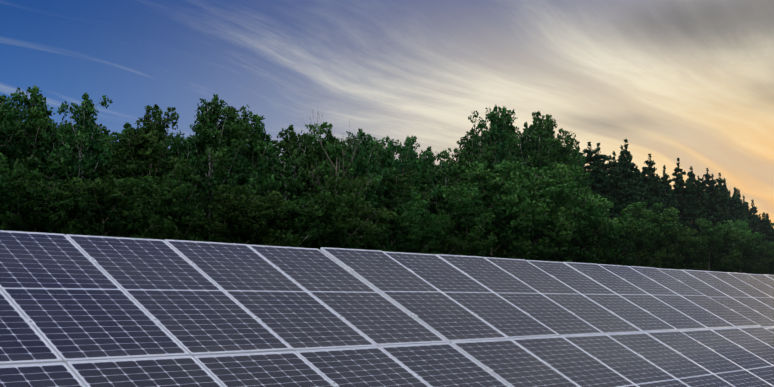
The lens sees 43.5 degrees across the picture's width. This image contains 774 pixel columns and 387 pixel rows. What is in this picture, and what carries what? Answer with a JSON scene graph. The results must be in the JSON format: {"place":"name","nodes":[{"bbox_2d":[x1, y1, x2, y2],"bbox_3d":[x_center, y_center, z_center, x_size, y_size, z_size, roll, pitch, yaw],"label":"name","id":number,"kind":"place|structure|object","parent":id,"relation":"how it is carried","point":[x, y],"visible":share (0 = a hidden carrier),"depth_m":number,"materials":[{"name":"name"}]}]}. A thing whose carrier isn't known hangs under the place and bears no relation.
{"place":"outdoors","nodes":[
{"label":"outdoors","id":0,"kind":"place"},
{"label":"ground","id":1,"kind":"structure","parent":0,"visible":0},
{"bbox_2d":[0,153,16,230],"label":"tree","id":2,"kind":"object","parent":1,"relation":"on","point":[3,187],"visible":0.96,"depth_m":48.95,"materials":[{"name":"green plant"}]},
{"bbox_2d":[0,92,52,228],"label":"tree","id":3,"kind":"object","parent":1,"relation":"on","point":[10,116],"visible":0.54,"depth_m":55.43,"materials":[{"name":"green plant"}]},
{"bbox_2d":[5,121,71,216],"bbox_3d":[-20.762,1.938,57.563,3.590,12.897,4.220,1,-7,-10],"label":"tree","id":4,"kind":"object","parent":1,"relation":"on","point":[65,175],"visible":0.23,"depth_m":57.91,"materials":[{"name":"green plant"}]},
{"bbox_2d":[6,85,71,232],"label":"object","id":5,"kind":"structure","parent":1,"relation":"on","point":[39,125],"depth_m":57.68,"materials":[{"name":"plant"}]},
{"bbox_2d":[0,168,94,235],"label":"tree","id":6,"kind":"object","parent":1,"relation":"on","point":[32,204],"visible":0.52,"depth_m":51.18,"materials":[{"name":"green plant"}]},
{"bbox_2d":[30,134,92,233],"bbox_3d":[-20.086,2.317,59.048,4.449,12.476,3.785,1,-7,-12],"label":"tree","id":7,"kind":"object","parent":1,"relation":"on","point":[57,141],"visible":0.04,"depth_m":58.71,"materials":[{"name":"green plant"}]},
{"bbox_2d":[53,121,110,138],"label":"tree","id":8,"kind":"object","parent":1,"relation":"on","point":[101,129],"visible":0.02,"depth_m":74.78,"materials":[{"name":"green plant"}]},
{"bbox_2d":[50,93,113,233],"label":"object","id":9,"kind":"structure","parent":1,"relation":"on","point":[86,125],"depth_m":59.62,"materials":[{"name":"green plant"}]},
{"bbox_2d":[59,140,128,234],"bbox_3d":[-19.354,2.647,61.681,5.844,12.405,6.210,-1,-7,11],"label":"tree","id":10,"kind":"object","parent":1,"relation":"on","point":[105,175],"visible":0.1,"depth_m":61.88,"materials":[{"name":"green plant"}]},
{"bbox_2d":[46,176,177,238],"bbox_3d":[-15.067,3.553,54.084,6.672,8.907,6.142,-1,-6,5],"label":"tree","id":11,"kind":"object","parent":1,"relation":"on","point":[105,197],"visible":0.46,"depth_m":53.89,"materials":[{"name":"green plant"}]},
{"bbox_2d":[99,122,143,155],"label":"tree","id":12,"kind":"object","parent":1,"relation":"on","point":[126,125],"depth_m":74.22,"materials":[{"name":"green plant"}]},
{"bbox_2d":[99,127,162,209],"bbox_3d":[-17.074,2.393,64.310,5.131,13.496,5.316,-1,-6,5],"label":"tree","id":13,"kind":"object","parent":1,"relation":"on","point":[128,146],"visible":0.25,"depth_m":63.57,"materials":[{"name":"green plant"}]},
{"bbox_2d":[93,174,184,239],"bbox_3d":[-14.302,3.697,57.576,5.814,9.400,6.316,5,-8,-37],"label":"tree","id":14,"kind":"object","parent":1,"relation":"on","point":[158,207],"visible":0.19,"depth_m":57.44,"materials":[{"name":"green plant"}]},
{"bbox_2d":[111,127,194,199],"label":"tree","id":15,"kind":"object","parent":1,"relation":"on","point":[124,130],"visible":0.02,"depth_m":66.02,"materials":[{"name":"green plant"}]},
{"bbox_2d":[116,104,190,238],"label":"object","id":16,"kind":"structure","parent":1,"relation":"on","point":[153,144],"depth_m":63.27,"materials":[{"name":"plant"}]},
{"bbox_2d":[137,182,212,241],"bbox_3d":[-13.524,3.944,60.404,5.016,9.541,5.330,1,-6,-6],"label":"tree","id":17,"kind":"object","parent":1,"relation":"on","point":[185,228],"visible":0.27,"depth_m":60.44,"materials":[{"name":"green plant"}]},
{"bbox_2d":[159,133,209,239],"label":"tree","id":18,"kind":"object","parent":1,"relation":"on","point":[179,149],"visible":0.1,"depth_m":65.70,"materials":[{"name":"green plant"}]},
{"bbox_2d":[180,94,248,241],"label":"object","id":19,"kind":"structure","parent":1,"relation":"on","point":[207,129],"depth_m":66.34,"materials":[{"name":"green plant"}]},
{"bbox_2d":[187,117,259,237],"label":"tree","id":20,"kind":"object","parent":1,"relation":"on","point":[251,181],"visible":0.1,"depth_m":68.18,"materials":[{"name":"green plant"}]},
{"bbox_2d":[210,140,270,242],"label":"tree","id":21,"kind":"object","parent":1,"relation":"on","point":[265,176],"visible":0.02,"depth_m":69.36,"materials":[{"name":"green plant"}]},
{"bbox_2d":[191,184,290,245],"bbox_3d":[-9.876,4.181,62.036,6.074,9.436,6.598,-2,-7,21],"label":"tree","id":22,"kind":"object","parent":1,"relation":"on","point":[236,213],"visible":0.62,"depth_m":62.23,"materials":[{"name":"green plant"}]},
{"bbox_2d":[207,105,279,237],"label":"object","id":23,"kind":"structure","parent":1,"relation":"on","point":[242,132],"depth_m":69.13,"materials":[{"name":"plant"}]},
{"bbox_2d":[0,230,508,386],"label":"solar panel","id":24,"kind":"object","parent":1,"relation":"on","point":[87,311],"visible":1,"depth_m":8.15,"materials":[{"name":"glass"}]},
{"bbox_2d":[243,114,290,241],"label":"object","id":25,"kind":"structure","parent":1,"relation":"on","point":[262,137],"depth_m":70.73,"materials":[{"name":"plant"}]},
{"bbox_2d":[245,195,323,247],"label":"tree","id":26,"kind":"object","parent":1,"relation":"on","point":[290,236],"visible":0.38,"depth_m":64.21,"materials":[{"name":"green plant"}]},
{"bbox_2d":[264,154,318,230],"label":"tree","id":27,"kind":"object","parent":1,"relation":"on","point":[282,172],"visible":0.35,"depth_m":71.11,"materials":[{"name":"green plant"}]},
{"bbox_2d":[264,125,333,215],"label":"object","id":28,"kind":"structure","parent":1,"relation":"on","point":[287,142],"depth_m":73.88,"materials":[{"name":"green plant"}]},
{"bbox_2d":[291,148,325,247],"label":"tree","id":29,"kind":"object","parent":1,"relation":"on","point":[314,161],"visible":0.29,"depth_m":74.31,"materials":[{"name":"green plant"}]},
{"bbox_2d":[299,122,366,234],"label":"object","id":30,"kind":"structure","parent":1,"relation":"on","point":[332,151],"depth_m":75.11,"materials":[{"name":"plant"}]},
{"bbox_2d":[300,109,372,199],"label":"bare tree","id":31,"kind":"object","parent":1,"relation":"on","point":[341,157],"visible":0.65,"depth_m":74.10,"materials":[{"name":"brown plant"}]},
{"bbox_2d":[301,191,384,266],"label":"tree","id":32,"kind":"object","parent":1,"relation":"on","point":[331,219],"visible":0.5,"depth_m":67.84,"materials":[{"name":"green plant"}]},
{"bbox_2d":[324,143,370,226],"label":"tree","id":33,"kind":"object","parent":1,"relation":"on","point":[361,201],"visible":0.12,"depth_m":75.70,"materials":[{"name":"green plant"}]},
{"bbox_2d":[307,176,397,249],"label":"tree","id":34,"kind":"object","parent":1,"relation":"on","point":[341,188],"visible":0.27,"depth_m":72.28,"materials":[{"name":"green plant"}]},
{"bbox_2d":[343,128,395,243],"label":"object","id":35,"kind":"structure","parent":1,"relation":"on","point":[374,185],"depth_m":78.77,"materials":[{"name":"green plant"}]},
{"bbox_2d":[365,168,418,246],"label":"tree","id":36,"kind":"object","parent":1,"relation":"on","point":[392,193],"visible":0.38,"depth_m":79.39,"materials":[{"name":"green plant"}]},
{"bbox_2d":[366,135,419,214],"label":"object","id":37,"kind":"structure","parent":1,"relation":"on","point":[388,156],"depth_m":82.33,"materials":[{"name":"plant"}]},
{"bbox_2d":[371,163,429,248],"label":"tree","id":38,"kind":"object","parent":1,"relation":"on","point":[416,198],"visible":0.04,"depth_m":81.91,"materials":[{"name":"green plant"}]},
{"bbox_2d":[362,210,439,253],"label":"tree","id":39,"kind":"object","parent":1,"relation":"on","point":[385,244],"visible":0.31,"depth_m":72.72,"materials":[{"name":"green plant"}]},
{"bbox_2d":[395,135,442,210],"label":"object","id":40,"kind":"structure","parent":1,"relation":"on","point":[415,181],"depth_m":84.11,"materials":[{"name":"plant"}]},
{"bbox_2d":[393,200,449,254],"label":"tree","id":41,"kind":"object","parent":1,"relation":"on","point":[429,234],"visible":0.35,"depth_m":77.19,"materials":[{"name":"green plant"}]},
{"bbox_2d":[411,146,468,250],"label":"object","id":42,"kind":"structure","parent":1,"relation":"on","point":[429,163],"depth_m":86.22,"materials":[{"name":"green plant"}]},
{"bbox_2d":[418,165,463,253],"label":"tree","id":43,"kind":"object","parent":1,"relation":"on","point":[444,180],"visible":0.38,"depth_m":84.24,"materials":[{"name":"green plant"}]},
{"bbox_2d":[426,218,472,255],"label":"tree","id":44,"kind":"object","parent":1,"relation":"on","point":[462,247],"visible":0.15,"depth_m":80.03,"materials":[{"name":"green plant"}]},
{"bbox_2d":[439,148,479,187],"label":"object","id":45,"kind":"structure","parent":1,"relation":"on","point":[458,168],"depth_m":88.69,"materials":[{"name":"plant"}]},
{"bbox_2d":[424,185,497,256],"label":"tree","id":46,"kind":"object","parent":1,"relation":"on","point":[466,212],"visible":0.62,"depth_m":81.67,"materials":[{"name":"green plant"}]},
{"bbox_2d":[456,130,491,180],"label":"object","id":47,"kind":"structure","parent":1,"relation":"on","point":[471,155],"depth_m":91.82,"materials":[{"name":"green plant"}]},
{"bbox_2d":[467,161,505,209],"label":"tree","id":48,"kind":"object","parent":1,"relation":"on","point":[478,165],"visible":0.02,"depth_m":88.99,"materials":[{"name":"green plant"}]},
{"bbox_2d":[462,140,519,174],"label":"tree","id":49,"kind":"object","parent":1,"relation":"on","point":[488,158],"visible":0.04,"depth_m":93.27,"materials":[{"name":"green plant"}]},
{"bbox_2d":[468,105,517,173],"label":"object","id":50,"kind":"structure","parent":1,"relation":"on","point":[490,138],"depth_m":94.17,"materials":[{"name":"plant"}]},
{"bbox_2d":[438,160,549,258],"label":"tree","id":51,"kind":"object","parent":1,"relation":"on","point":[492,186],"visible":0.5,"depth_m":83.43,"materials":[{"name":"green plant"}]},
{"bbox_2d":[493,106,526,173],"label":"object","id":52,"kind":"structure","parent":1,"relation":"on","point":[511,141],"depth_m":95.57,"materials":[{"name":"plant"}]},
{"bbox_2d":[493,178,551,259],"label":"tree","id":53,"kind":"object","parent":1,"relation":"on","point":[541,247],"visible":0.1,"depth_m":87.13,"materials":[{"name":"green plant"}]},
{"bbox_2d":[514,122,542,178],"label":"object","id":54,"kind":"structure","parent":1,"relation":"on","point":[525,149],"depth_m":97.03,"materials":[{"name":"green plant"}]},
{"bbox_2d":[485,160,585,261],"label":"tree","id":55,"kind":"object","parent":1,"relation":"on","point":[551,230],"visible":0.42,"depth_m":89.58,"materials":[{"name":"green plant"}]},
{"bbox_2d":[515,110,565,177],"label":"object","id":56,"kind":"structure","parent":1,"relation":"on","point":[543,122],"depth_m":99.63,"materials":[{"name":"plant"}]},
{"bbox_2d":[320,247,773,386],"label":"solar panel","id":57,"kind":"object","parent":1,"relation":"on","point":[519,323],"visible":1,"depth_m":12.05,"materials":[{"name":"glass"}]},
{"bbox_2d":[521,126,576,235],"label":"tree","id":58,"kind":"object","parent":1,"relation":"on","point":[541,153],"visible":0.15,"depth_m":96.42,"materials":[{"name":"green plant"}]},
{"bbox_2d":[540,157,577,204],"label":"tree","id":59,"kind":"object","parent":1,"relation":"on","point":[552,163],"depth_m":96.50,"materials":[{"name":"green plant"}]},
{"bbox_2d":[542,118,578,170],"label":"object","id":60,"kind":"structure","parent":1,"relation":"on","point":[552,136],"depth_m":100.94,"materials":[{"name":"green plant"}]},
{"bbox_2d":[549,131,578,188],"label":"tree","id":61,"kind":"object","parent":1,"relation":"on","point":[564,138],"depth_m":101.45,"materials":[{"name":"green plant"}]},
{"bbox_2d":[556,134,577,180],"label":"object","id":62,"kind":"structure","parent":1,"relation":"on","point":[564,151],"depth_m":102.51,"materials":[{"name":"plant"}]},
{"bbox_2d":[531,163,610,262],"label":"tree","id":63,"kind":"object","parent":1,"relation":"on","point":[592,211],"visible":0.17,"depth_m":92.68,"materials":[{"name":"green plant"}]},
{"bbox_2d":[559,149,585,180],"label":"tree","id":64,"kind":"object","parent":1,"relation":"on","point":[582,171],"visible":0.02,"depth_m":104.33,"materials":[{"name":"green plant"}]},
{"bbox_2d":[550,206,610,262],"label":"tree","id":65,"kind":"object","parent":1,"relation":"on","point":[587,238],"visible":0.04,"depth_m":94.81,"materials":[{"name":"green plant"}]},
{"bbox_2d":[570,149,593,202],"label":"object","id":66,"kind":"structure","parent":1,"relation":"on","point":[587,174],"depth_m":105.12,"materials":[{"name":"plant"}]},
{"bbox_2d":[582,142,594,174],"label":"tree","id":67,"kind":"object","parent":1,"relation":"on","point":[590,152],"depth_m":117.11,"materials":[{"name":"green plant"}]},
{"bbox_2d":[568,191,625,263],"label":"tree","id":68,"kind":"object","parent":1,"relation":"on","point":[616,225],"visible":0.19,"depth_m":95.93,"materials":[{"name":"green plant"}]},
{"bbox_2d":[588,143,626,261],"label":"tree","id":69,"kind":"object","parent":1,"relation":"on","point":[600,177],"visible":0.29,"depth_m":107.14,"materials":[{"name":"green plant"}]},
{"bbox_2d":[587,198,636,265],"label":"tree","id":70,"kind":"object","parent":1,"relation":"on","point":[610,256],"visible":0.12,"depth_m":98.42,"materials":[{"name":"green plant"}]},
{"bbox_2d":[605,155,630,220],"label":"tree","id":71,"kind":"object","parent":1,"relation":"on","point":[609,165],"visible":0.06,"depth_m":113.99,"materials":[{"name":"green plant"}]},
{"bbox_2d":[611,151,627,187],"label":"tree","id":72,"kind":"object","parent":1,"relation":"on","point":[615,160],"depth_m":118.81,"materials":[{"name":"green plant"}]},
{"bbox_2d":[611,164,632,228],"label":"tree","id":73,"kind":"object","parent":1,"relation":"on","point":[620,193],"visible":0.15,"depth_m":109.99,"materials":[{"name":"green plant"}]},
{"bbox_2d":[595,217,648,265],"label":"tree","id":74,"kind":"object","parent":1,"relation":"on","point":[623,238],"visible":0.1,"depth_m":101.06,"materials":[{"name":"green plant"}]},
{"bbox_2d":[618,139,640,189],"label":"tree","id":75,"kind":"object","parent":1,"relation":"on","point":[627,166],"visible":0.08,"depth_m":120.30,"materials":[{"name":"green plant"}]},
{"bbox_2d":[627,172,644,206],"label":"tree","id":76,"kind":"object","parent":1,"relation":"on","point":[636,196],"visible":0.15,"depth_m":113.12,"materials":[{"name":"green plant"}]},
{"bbox_2d":[628,165,650,205],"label":"tree","id":77,"kind":"object","parent":1,"relation":"on","point":[637,172],"depth_m":117.94,"materials":[{"name":"green plant"}]},
{"bbox_2d":[617,218,667,267],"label":"tree","id":78,"kind":"object","parent":1,"relation":"on","point":[640,242],"visible":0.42,"depth_m":103.81,"materials":[{"name":"green plant"}]},
{"bbox_2d":[637,173,654,217],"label":"tree","id":79,"kind":"object","parent":1,"relation":"on","point":[643,187],"visible":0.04,"depth_m":115.38,"materials":[{"name":"green plant"}]},
{"bbox_2d":[620,201,681,268],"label":"tree","id":80,"kind":"object","parent":1,"relation":"on","point":[638,212],"visible":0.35,"depth_m":107.79,"materials":[{"name":"green plant"}]},
{"bbox_2d":[643,167,660,213],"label":"tree","id":81,"kind":"object","parent":1,"relation":"on","point":[649,182],"visible":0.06,"depth_m":118.00,"materials":[{"name":"green plant"}]},
{"bbox_2d":[644,171,665,213],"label":"tree","id":82,"kind":"object","parent":1,"relation":"on","point":[657,200],"visible":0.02,"depth_m":120.24,"materials":[{"name":"green plant"}]},
{"bbox_2d":[641,154,672,216],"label":"tree","id":83,"kind":"object","parent":1,"relation":"on","point":[649,163],"depth_m":121.70,"materials":[{"name":"green plant"}]},
{"bbox_2d":[648,214,688,269],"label":"tree","id":84,"kind":"object","parent":1,"relation":"on","point":[674,258],"visible":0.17,"depth_m":108.45,"materials":[{"name":"green plant"}]},
{"bbox_2d":[661,177,678,226],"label":"tree","id":85,"kind":"object","parent":1,"relation":"on","point":[666,198],"visible":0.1,"depth_m":122.75,"materials":[{"name":"green plant"}]},
{"bbox_2d":[660,165,682,226],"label":"tree","id":86,"kind":"object","parent":1,"relation":"on","point":[668,181],"visible":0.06,"depth_m":123.58,"materials":[{"name":"green plant"}]},
{"bbox_2d":[672,158,688,225],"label":"tree","id":87,"kind":"object","parent":1,"relation":"on","point":[679,189],"visible":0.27,"depth_m":127.98,"materials":[{"name":"green plant"}]},
{"bbox_2d":[662,226,707,269],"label":"tree","id":88,"kind":"object","parent":1,"relation":"on","point":[690,252],"visible":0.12,"depth_m":111.35,"materials":[{"name":"green plant"}]},
{"bbox_2d":[685,166,696,191],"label":"tree","id":89,"kind":"object","parent":1,"relation":"on","point":[692,176],"visible":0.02,"depth_m":138.68,"materials":[{"name":"green plant"}]},
{"bbox_2d":[681,176,702,237],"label":"tree","id":90,"kind":"object","parent":1,"relation":"on","point":[690,212],"visible":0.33,"depth_m":124.30,"materials":[{"name":"green plant"}]},
{"bbox_2d":[675,226,712,270],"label":"tree","id":91,"kind":"object","parent":1,"relation":"on","point":[694,231],"visible":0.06,"depth_m":114.29,"materials":[{"name":"green plant"}]},
{"bbox_2d":[691,176,713,268],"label":"tree","id":92,"kind":"object","parent":1,"relation":"on","point":[704,212],"visible":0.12,"depth_m":128.63,"materials":[{"name":"green plant"}]},
{"bbox_2d":[697,178,714,225],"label":"tree","id":93,"kind":"object","parent":1,"relation":"on","point":[708,204],"visible":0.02,"depth_m":129.71,"materials":[{"name":"green plant"}]},
{"bbox_2d":[702,168,714,196],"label":"tree","id":94,"kind":"object","parent":1,"relation":"on","point":[707,176],"visible":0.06,"depth_m":139.64,"materials":[{"name":"green plant"}]},
{"bbox_2d":[685,218,738,271],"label":"tree","id":95,"kind":"object","parent":1,"relation":"on","point":[708,232],"visible":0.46,"depth_m":115.80,"materials":[{"name":"green plant"}]},
{"bbox_2d":[657,268,773,332],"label":"solar panel","id":96,"kind":"object","parent":1,"relation":"on","point":[750,296],"visible":0.9,"depth_m":18.02,"materials":[{"name":"glass"}]},
{"bbox_2d":[705,174,729,234],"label":"tree","id":97,"kind":"object","parent":1,"relation":"on","point":[714,202],"visible":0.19,"depth_m":130.08,"materials":[{"name":"green plant"}]},
{"bbox_2d":[714,173,727,206],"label":"tree","id":98,"kind":"object","parent":1,"relation":"on","point":[719,180],"visible":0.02,"depth_m":143.41,"materials":[{"name":"green plant"}]},
{"bbox_2d":[699,228,744,272],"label":"tree","id":99,"kind":"object","parent":1,"relation":"on","point":[739,266],"depth_m":123.18,"materials":[{"name":"green plant"}]},
{"bbox_2d":[715,184,731,219],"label":"tree","id":100,"kind":"object","parent":1,"relation":"on","point":[728,209],"visible":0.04,"depth_m":134.14,"materials":[{"name":"green plant"}]},
{"bbox_2d":[716,188,732,222],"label":"tree","id":101,"kind":"object","parent":1,"relation":"on","point":[725,212],"visible":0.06,"depth_m":132.74,"materials":[{"name":"green plant"}]},
{"bbox_2d":[709,229,748,272],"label":"tree","id":102,"kind":"object","parent":1,"relation":"on","point":[725,249],"visible":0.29,"depth_m":118.49,"materials":[{"name":"green plant"}]},
{"bbox_2d":[725,190,733,220],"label":"tree","id":103,"kind":"object","parent":1,"relation":"on","point":[728,201],"visible":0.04,"depth_m":139.54,"materials":[{"name":"green plant"}]},
{"bbox_2d":[729,188,748,231],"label":"tree","id":104,"kind":"object","parent":1,"relation":"on","point":[736,213],"visible":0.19,"depth_m":137.02,"materials":[{"name":"green plant"}]},
{"bbox_2d":[723,219,766,272],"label":"tree","id":105,"kind":"object","parent":1,"relation":"on","point":[738,225],"visible":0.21,"depth_m":128.63,"materials":[{"name":"green plant"}]},
{"bbox_2d":[731,230,769,274],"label":"tree","id":106,"kind":"object","parent":1,"relation":"on","point":[757,268],"visible":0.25,"depth_m":124.66,"materials":[{"name":"green plant"}]},
{"bbox_2d":[747,211,758,251],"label":"tree","id":107,"kind":"object","parent":1,"relation":"on","point":[750,217],"depth_m":140.30,"materials":[{"name":"green plant"}]},
{"bbox_2d":[744,238,773,274],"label":"tree","id":108,"kind":"object","parent":1,"relation":"on","point":[761,253],"depth_m":129.53,"materials":[{"name":"green plant"}]},
{"bbox_2d":[754,241,773,274],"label":"tree","id":109,"kind":"object","parent":1,"relation":"on","point":[771,251],"visible":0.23,"depth_m":132.72,"materials":[{"name":"green plant"}]},
{"bbox_2d":[757,212,771,240],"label":"tree","id":110,"kind":"object","parent":1,"relation":"on","point":[762,226],"visible":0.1,"depth_m":148.72,"materials":[{"name":"green plant"}]},
{"bbox_2d":[761,213,773,243],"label":"tree","id":111,"kind":"object","parent":1,"relation":"on","point":[768,232],"visible":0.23,"depth_m":146.32,"materials":[{"name":"green plant"}]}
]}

